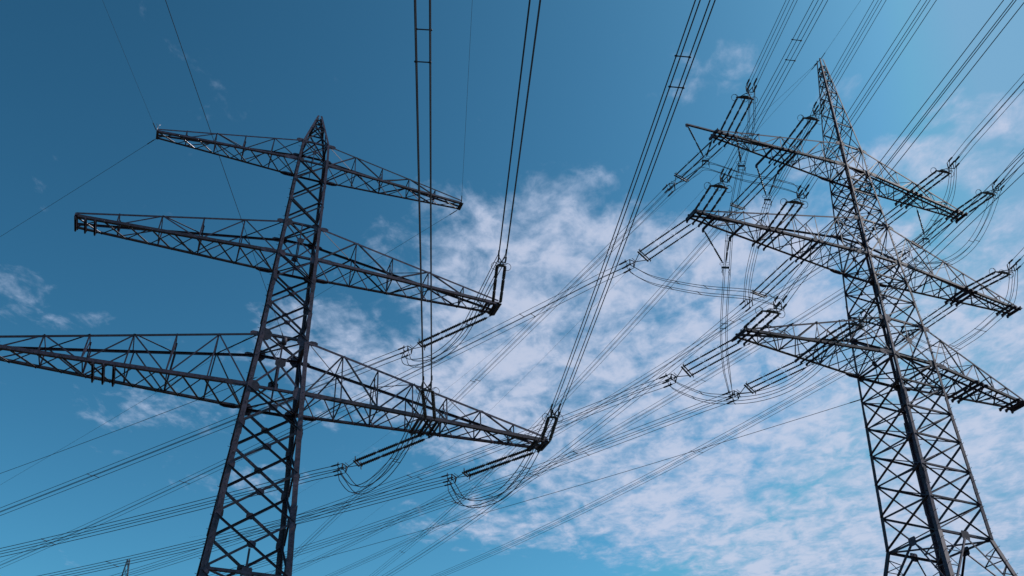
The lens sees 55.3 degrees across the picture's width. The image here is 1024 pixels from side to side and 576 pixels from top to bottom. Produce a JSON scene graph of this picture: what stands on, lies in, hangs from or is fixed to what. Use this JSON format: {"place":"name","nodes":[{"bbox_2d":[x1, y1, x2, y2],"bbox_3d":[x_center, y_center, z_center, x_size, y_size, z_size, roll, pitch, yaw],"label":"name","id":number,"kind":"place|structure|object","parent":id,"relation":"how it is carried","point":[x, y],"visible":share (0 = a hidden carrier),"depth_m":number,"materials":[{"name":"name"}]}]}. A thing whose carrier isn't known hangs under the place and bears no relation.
{"place":"outdoors","nodes":[
{"label":"outdoors","id":0,"kind":"place"},
{"bbox_2d":[0,0,1023,575],"label":"sky","id":1,"kind":"structure","parent":0,"point":[798,497],"materials":[{"name":"blue"}]},
{"label":"ground","id":2,"kind":"structure","parent":0,"visible":0},
{"bbox_2d":[122,559,129,575],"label":"distant tower","id":3,"kind":"structure","parent":2,"relation":"on","point":[127,568],"depth_m":159.79,"materials":[{"name":"metal"}]},
{"bbox_2d":[0,115,550,575],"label":"transmission tower","id":4,"kind":"structure","parent":2,"relation":"on","point":[298,393],"depth_m":53.74,"materials":[{"name":"metal"}]},
{"bbox_2d":[0,139,154,236],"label":"earth wire","id":5,"kind":"object","parent":4,"relation":"attached to","point":[83,184],"visible":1,"depth_m":61.34,"materials":[{"name":"metal"}]},
{"bbox_2d":[0,377,256,473],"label":"earth wire","id":6,"kind":"object","parent":4,"relation":"attached to","point":[119,429],"visible":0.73,"depth_m":57.59,"materials":[{"name":"metal"}]},
{"bbox_2d":[102,0,155,129],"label":"earth wire","id":7,"kind":"object","parent":4,"relation":"attached to","point":[131,70],"visible":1,"depth_m":53.62,"materials":[{"name":"metal"}]},
{"bbox_2d":[2,210,456,483],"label":"earth wire","id":8,"kind":"object","parent":4,"relation":"attached to","point":[246,338],"visible":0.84,"depth_m":74.40,"materials":[{"name":"metal"}]},
{"bbox_2d":[276,337,286,354],"bbox_3d":[-12.294,3.134,52.085,0.490,1.183,0.270,3,-35,-4],"label":"splice box","id":9,"kind":"object","parent":4,"relation":"attached to","point":[284,341],"visible":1,"depth_m":52.16,"materials":[{"name":"paint"}]},
{"bbox_2d":[165,0,283,337],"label":"earth wire","id":10,"kind":"object","parent":9,"relation":"attached to","point":[220,159],"visible":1,"depth_m":39.49,"materials":[{"name":"metal"}]},
{"bbox_2d":[331,431,432,475],"bbox_3d":[-7.467,9.361,55.704,6.522,0.677,1.001,-23,-51,13],"label":"insulator string","id":11,"kind":"object","parent":4,"relation":"attached to","point":[357,463],"visible":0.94,"depth_m":55.62,"materials":[{"name":"brown ceramic"}]},
{"bbox_2d":[0,466,336,556],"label":"conductor bundle","id":12,"kind":"object","parent":11,"relation":"attached to","point":[155,514],"visible":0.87,"depth_m":60.55,"materials":[{"name":"metal"}]},
{"bbox_2d":[337,381,430,494],"bbox_3d":[-6.509,8.351,51.566,1.613,2.315,12.519,18,-38,-23],"label":"jumper loop","id":13,"kind":"object","parent":11,"relation":"hanging from","point":[395,450],"visible":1,"depth_m":51.49,"materials":[{"name":"metal"}]},
{"bbox_2d":[416,375,439,420],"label":"insulator string","id":14,"kind":"object","parent":4,"relation":"attached to","point":[433,395],"visible":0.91,"depth_m":49.12,"materials":[{"name":"brown ceramic"}]},
{"bbox_2d":[414,0,431,382],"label":"conductor bundle","id":15,"kind":"object","parent":14,"relation":"attached to","point":[416,61],"visible":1,"depth_m":32.17,"materials":[{"name":"metal"}]},
{"bbox_2d":[398,313,494,357],"bbox_3d":[-4.218,2.818,61.547,6.958,0.654,1.001,-25,-49,18],"label":"insulator string","id":16,"kind":"object","parent":4,"relation":"attached to","point":[449,334],"visible":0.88,"depth_m":61.47,"materials":[{"name":"brown ceramic"}]},
{"bbox_2d":[0,350,400,515],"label":"conductor bundle","id":17,"kind":"object","parent":16,"relation":"attached to","point":[186,438],"visible":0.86,"depth_m":70.20,"materials":[{"name":"metal"}]},
{"bbox_2d":[461,12,471,202],"bbox_3d":[0.186,-32.538,27.480,0.060,3.948,90.001,3,-35,-3],"label":"earth wire","id":18,"kind":"object","parent":4,"relation":"attached to","point":[466,107],"visible":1,"depth_m":56.30,"materials":[{"name":"metal"}]},
{"bbox_2d":[441,446,536,485],"bbox_3d":[-1.302,10.378,57.525,6.660,0.654,1.001,-23,-46,20],"label":"insulator string","id":19,"kind":"object","parent":4,"relation":"attached to","point":[469,475],"visible":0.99,"depth_m":57.42,"materials":[{"name":"brown ceramic"}]},
{"bbox_2d":[39,477,445,575],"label":"conductor bundle","id":20,"kind":"object","parent":19,"relation":"attached to","point":[256,528],"visible":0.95,"depth_m":64.78,"materials":[{"name":"metal"}]},
{"bbox_2d":[491,249,510,303],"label":"insulator string","id":21,"kind":"object","parent":4,"relation":"attached to","point":[502,281],"visible":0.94,"depth_m":55.83,"materials":[{"name":"brown ceramic"}]},
{"bbox_2d":[401,255,504,367],"bbox_3d":[-3.176,1.925,57.860,1.664,2.042,12.514,19,-39,-25],"label":"jumper loop","id":22,"kind":"object","parent":21,"relation":"hanging from","point":[462,324],"visible":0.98,"depth_m":57.93,"materials":[{"name":"metal"}]},
{"bbox_2d":[499,0,540,256],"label":"conductor bundle","id":23,"kind":"object","parent":21,"relation":"attached to","point":[523,120],"visible":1,"depth_m":43.44,"materials":[{"name":"metal"}]},
{"bbox_2d":[541,404,562,442],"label":"insulator string","id":24,"kind":"object","parent":4,"relation":"attached to","point":[552,413],"visible":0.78,"depth_m":52.19,"materials":[{"name":"brown ceramic"}]},
{"bbox_2d":[447,408,558,507],"bbox_3d":[-0.200,9.910,54.364,1.769,2.461,11.302,21,-39,-26],"label":"jumper loop","id":25,"kind":"object","parent":24,"relation":"hanging from","point":[455,493],"visible":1,"depth_m":54.64,"materials":[{"name":"metal"}]},
{"bbox_2d":[552,0,715,411],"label":"conductor bundle","id":26,"kind":"object","parent":24,"relation":"attached to","point":[680,56],"visible":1,"depth_m":32.99,"materials":[{"name":"metal"}]},
{"bbox_2d":[685,58,1023,575],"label":"transmission tower","id":27,"kind":"structure","parent":2,"relation":"on","point":[919,466],"depth_m":57.52,"materials":[{"name":"metal"}]},
{"bbox_2d":[195,61,818,536],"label":"earth wire","id":28,"kind":"object","parent":27,"relation":"attached to","point":[621,241],"visible":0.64,"depth_m":89.16,"materials":[{"name":"metal"}]},
{"bbox_2d":[271,64,816,572],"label":"earth wire","id":29,"kind":"object","parent":27,"relation":"attached to","point":[601,298],"visible":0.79,"depth_m":90.14,"materials":[{"name":"metal"}]},
{"bbox_2d":[266,399,860,572],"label":"earth wire","id":30,"kind":"object","parent":27,"relation":"attached to","point":[589,482],"visible":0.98,"depth_m":64.64,"materials":[{"name":"metal"}]},
{"bbox_2d":[619,219,702,273],"bbox_3d":[8.681,-2.589,57.910,5.626,0.651,1.240,-36,-54,23],"label":"insulator string","id":31,"kind":"object","parent":27,"relation":"attached to","point":[638,252],"visible":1,"depth_m":57.87,"materials":[{"name":"brown ceramic"}]},
{"bbox_2d":[0,265,622,567],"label":"conductor bundle","id":32,"kind":"object","parent":31,"relation":"attached to","point":[340,407],"visible":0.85,"depth_m":69.42,"materials":[{"name":"metal"}]},
{"bbox_2d":[625,262,781,306],"bbox_3d":[10.435,-0.196,53.986,1.080,7.655,9.754,29,-44,-35],"label":"jumper loop","id":33,"kind":"object","parent":31,"relation":"hanging from","point":[702,287],"visible":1,"depth_m":53.58,"materials":[{"name":"metal"}]},
{"bbox_2d":[662,136,726,196],"bbox_3d":[11.705,-7.900,63.396,1.240,0.624,5.604,22,-47,-26],"label":"insulator string","id":34,"kind":"object","parent":27,"relation":"attached to","point":[683,175],"visible":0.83,"depth_m":63.53,"materials":[{"name":"brown ceramic"}]},
{"bbox_2d":[282,196,659,569],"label":"conductor bundle","id":35,"kind":"object","parent":34,"relation":"attached to","point":[494,361],"visible":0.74,"depth_m":78.59,"materials":[{"name":"metal"}]},
{"bbox_2d":[667,161,804,194],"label":"jumper loop","id":36,"kind":"object","parent":34,"relation":"hanging from","point":[734,177],"visible":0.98,"depth_m":58.51,"materials":[{"name":"metal"}]},
{"bbox_2d":[688,127,712,167],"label":"jumper support string","id":37,"kind":"object","parent":27,"relation":"hanging from","point":[700,149],"visible":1,"depth_m":60.85,"materials":[{"name":"brown ceramic"}]},
{"bbox_2d":[659,338,749,387],"bbox_3d":[10.588,4.035,54.287,5.466,0.660,1.240,-32,-53,18],"label":"insulator string","id":38,"kind":"object","parent":27,"relation":"attached to","point":[674,377],"visible":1,"depth_m":54.25,"materials":[{"name":"brown ceramic"}]},
{"bbox_2d":[112,379,663,575],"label":"conductor bundle","id":39,"kind":"object","parent":38,"relation":"attached to","point":[416,475],"visible":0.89,"depth_m":63.28,"materials":[{"name":"metal"}]},
{"bbox_2d":[694,168,731,212],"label":"insulator string","id":40,"kind":"object","parent":27,"relation":"attached to","point":[717,186],"visible":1,"depth_m":53.64,"materials":[{"name":"brown ceramic"}]},
{"bbox_2d":[724,0,827,175],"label":"conductor bundle","id":41,"kind":"object","parent":40,"relation":"attached to","point":[777,83],"visible":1,"depth_m":45.93,"materials":[{"name":"metal"}]},
{"bbox_2d":[704,231,729,274],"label":"jumper support string","id":42,"kind":"object","parent":27,"relation":"hanging from","point":[722,267],"visible":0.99,"depth_m":57.47,"materials":[{"name":"brown ceramic"}]},
{"bbox_2d":[718,78,757,134],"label":"insulator string","id":43,"kind":"object","parent":27,"relation":"attached to","point":[743,96],"visible":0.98,"depth_m":58.22,"materials":[{"name":"brown ceramic"}]},
{"bbox_2d":[720,86,754,398],"bbox_3d":[13.158,-2.680,57.154,1.259,15.068,11.034,4,-35,-5],"label":"jumper loop","id":44,"kind":"object","parent":43,"relation":"hanging from","point":[737,175],"visible":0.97,"depth_m":57.30,"materials":[{"name":"metal"}]},
{"bbox_2d":[749,0,796,83],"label":"conductor bundle","id":45,"kind":"object","parent":43,"relation":"attached to","point":[774,40],"visible":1,"depth_m":53.63,"materials":[{"name":"metal"}]},
{"bbox_2d":[736,139,745,171],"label":"jumper support string","id":46,"kind":"object","parent":27,"relation":"hanging from","point":[740,157],"visible":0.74,"depth_m":60.41,"materials":[{"name":"brown ceramic"}]},
{"bbox_2d":[723,159,781,224],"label":"insulator string","id":47,"kind":"object","parent":27,"relation":"attached to","point":[740,203],"visible":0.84,"depth_m":65.76,"materials":[{"name":"brown ceramic"}]},
{"bbox_2d":[372,221,723,573],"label":"conductor bundle","id":48,"kind":"object","parent":47,"relation":"attached to","point":[578,377],"visible":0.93,"depth_m":83.48,"materials":[{"name":"metal"}]},
{"bbox_2d":[740,295,787,330],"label":"insulator string","id":49,"kind":"object","parent":27,"relation":"attached to","point":[771,310],"visible":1,"depth_m":50.07,"materials":[{"name":"brown ceramic"}]},
{"bbox_2d":[778,0,1023,302],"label":"conductor bundle","id":50,"kind":"object","parent":49,"relation":"attached to","point":[907,139],"visible":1,"depth_m":37.59,"materials":[{"name":"metal"}]},
{"bbox_2d":[757,168,776,205],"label":"jumper support string","id":51,"kind":"object","parent":27,"relation":"hanging from","point":[764,188],"visible":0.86,"depth_m":63.74,"materials":[{"name":"brown ceramic"}]},
{"bbox_2d":[722,355,814,403],"bbox_3d":[14.709,5.272,56.505,5.614,0.641,1.240,-31,-50,24],"label":"insulator string","id":52,"kind":"object","parent":27,"relation":"attached to","point":[749,388],"visible":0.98,"depth_m":56.45,"materials":[{"name":"brown ceramic"}]},
{"bbox_2d":[211,395,724,575],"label":"conductor bundle","id":53,"kind":"object","parent":52,"relation":"attached to","point":[503,480],"visible":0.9,"depth_m":65.41,"materials":[{"name":"metal"}]},
{"bbox_2d":[739,254,804,311],"bbox_3d":[16.194,-0.353,61.447,1.240,0.630,5.606,18,-46,-22],"label":"insulator string","id":54,"kind":"object","parent":27,"relation":"attached to","point":[773,280],"visible":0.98,"depth_m":61.38,"materials":[{"name":"brown ceramic"}]},
{"bbox_2d":[382,306,744,575],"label":"conductor bundle","id":55,"kind":"object","parent":54,"relation":"attached to","point":[573,440],"visible":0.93,"depth_m":79.63,"materials":[{"name":"metal"}]},
{"bbox_2d":[767,184,809,229],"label":"insulator string","id":56,"kind":"object","parent":27,"relation":"attached to","point":[799,195],"visible":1,"depth_m":54.67,"materials":[{"name":"brown ceramic"}]},
{"bbox_2d":[801,0,935,191],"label":"conductor bundle","id":57,"kind":"object","parent":56,"relation":"attached to","point":[870,90],"visible":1,"depth_m":46.47,"materials":[{"name":"metal"}]},
{"bbox_2d":[781,101,824,149],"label":"insulator string","id":58,"kind":"object","parent":27,"relation":"attached to","point":[797,126],"visible":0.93,"depth_m":59.45,"materials":[{"name":"brown ceramic"}]},
{"bbox_2d":[743,107,820,306],"bbox_3d":[16.283,-4.877,60.392,1.257,7.382,11.290,10,-36,-13],"label":"jumper loop","id":59,"kind":"object","parent":58,"relation":"hanging from","point":[773,198],"visible":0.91,"depth_m":60.45,"materials":[{"name":"metal"}]},
{"bbox_2d":[817,0,885,106],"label":"conductor bundle","id":60,"kind":"object","parent":58,"relation":"attached to","point":[849,50],"visible":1,"depth_m":53.96,"materials":[{"name":"metal"}]},
{"bbox_2d":[819,309,873,342],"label":"insulator string","id":61,"kind":"object","parent":27,"relation":"attached to","point":[855,323],"visible":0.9,"depth_m":51.07,"materials":[{"name":"brown ceramic"}]},
{"bbox_2d":[666,314,861,403],"bbox_3d":[13.834,4.398,52.300,11.491,2.550,1.901,-20,-40,27],"label":"jumper loop","id":62,"kind":"object","parent":61,"relation":"hanging from","point":[773,386],"visible":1,"depth_m":52.24,"materials":[{"name":"metal"}]},
{"bbox_2d":[864,152,1023,317],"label":"conductor bundle","id":63,"kind":"object","parent":61,"relation":"attached to","point":[948,235],"visible":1,"depth_m":43.19,"materials":[{"name":"metal"}]},
{"bbox_2d":[844,200,913,254],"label":"insulator string","id":64,"kind":"object","parent":27,"relation":"attached to","point":[881,223],"visible":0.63,"depth_m":67.81,"materials":[{"name":"brown ceramic"}]},
{"bbox_2d":[292,251,845,571],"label":"conductor bundle","id":65,"kind":"object","parent":64,"relation":"attached to","point":[595,404],"visible":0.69,"depth_m":84.76,"materials":[{"name":"metal"}]},
{"bbox_2d":[851,162,956,256],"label":"jumper loop","id":66,"kind":"object","parent":64,"relation":"hanging from","point":[932,217],"visible":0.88,"depth_m":65.30,"materials":[{"name":"metal"}]},
{"bbox_2d":[916,208,930,245],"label":"jumper support string","id":67,"kind":"object","parent":27,"relation":"hanging from","point":[922,229],"visible":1,"depth_m":65.85,"materials":[{"name":"brown ceramic"}]},
{"bbox_2d":[898,213,956,260],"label":"insulator string","id":68,"kind":"object","parent":27,"relation":"attached to","point":[925,237],"visible":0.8,"depth_m":69.02,"materials":[{"name":"brown ceramic"}]},
{"bbox_2d":[326,256,896,575],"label":"conductor bundle","id":69,"kind":"object","parent":68,"relation":"attached to","point":[627,419],"visible":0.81,"depth_m":87.89,"materials":[{"name":"metal"}]},
{"bbox_2d":[900,185,1000,269],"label":"jumper loop","id":70,"kind":"object","parent":68,"relation":"hanging from","point":[968,240],"visible":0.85,"depth_m":66.31,"materials":[{"name":"metal"}]},
{"bbox_2d":[900,299,960,342],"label":"insulator string","id":71,"kind":"object","parent":27,"relation":"attached to","point":[949,307],"visible":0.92,"depth_m":64.52,"materials":[{"name":"brown ceramic"}]},
{"bbox_2d":[432,336,903,575],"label":"conductor bundle","id":72,"kind":"object","parent":71,"relation":"attached to","point":[675,459],"visible":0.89,"depth_m":81.67,"materials":[{"name":"metal"}]},
{"bbox_2d":[905,265,1017,353],"bbox_3d":[29.163,1.658,61.865,2.467,2.383,9.812,12,-36,-16],"label":"jumper loop","id":73,"kind":"object","parent":71,"relation":"hanging from","point":[983,321],"visible":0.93,"depth_m":61.76,"materials":[{"name":"metal"}]},
{"bbox_2d":[910,156,959,193],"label":"insulator string","id":74,"kind":"object","parent":27,"relation":"attached to","point":[937,176],"visible":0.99,"depth_m":63.18,"materials":[{"name":"brown ceramic"}]},
{"bbox_2d":[952,74,1023,162],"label":"conductor bundle","id":75,"kind":"object","parent":74,"relation":"attached to","point":[990,119],"visible":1,"depth_m":58.34,"materials":[{"name":"metal"}]},
{"bbox_2d":[955,179,1004,212],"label":"insulator string","id":76,"kind":"object","parent":27,"relation":"attached to","point":[986,193],"visible":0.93,"depth_m":64.83,"materials":[{"name":"brown ceramic"}]},
{"bbox_2d":[997,150,1023,183],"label":"conductor bundle","id":77,"kind":"object","parent":76,"relation":"attached to","point":[1012,168],"visible":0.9,"depth_m":62.08,"materials":[{"name":"metal"}]},
{"bbox_2d":[961,259,1020,290],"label":"insulator string","id":78,"kind":"object","parent":27,"relation":"attached to","point":[998,272],"visible":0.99,"depth_m":59.57,"materials":[{"name":"brown ceramic"}]}
]}

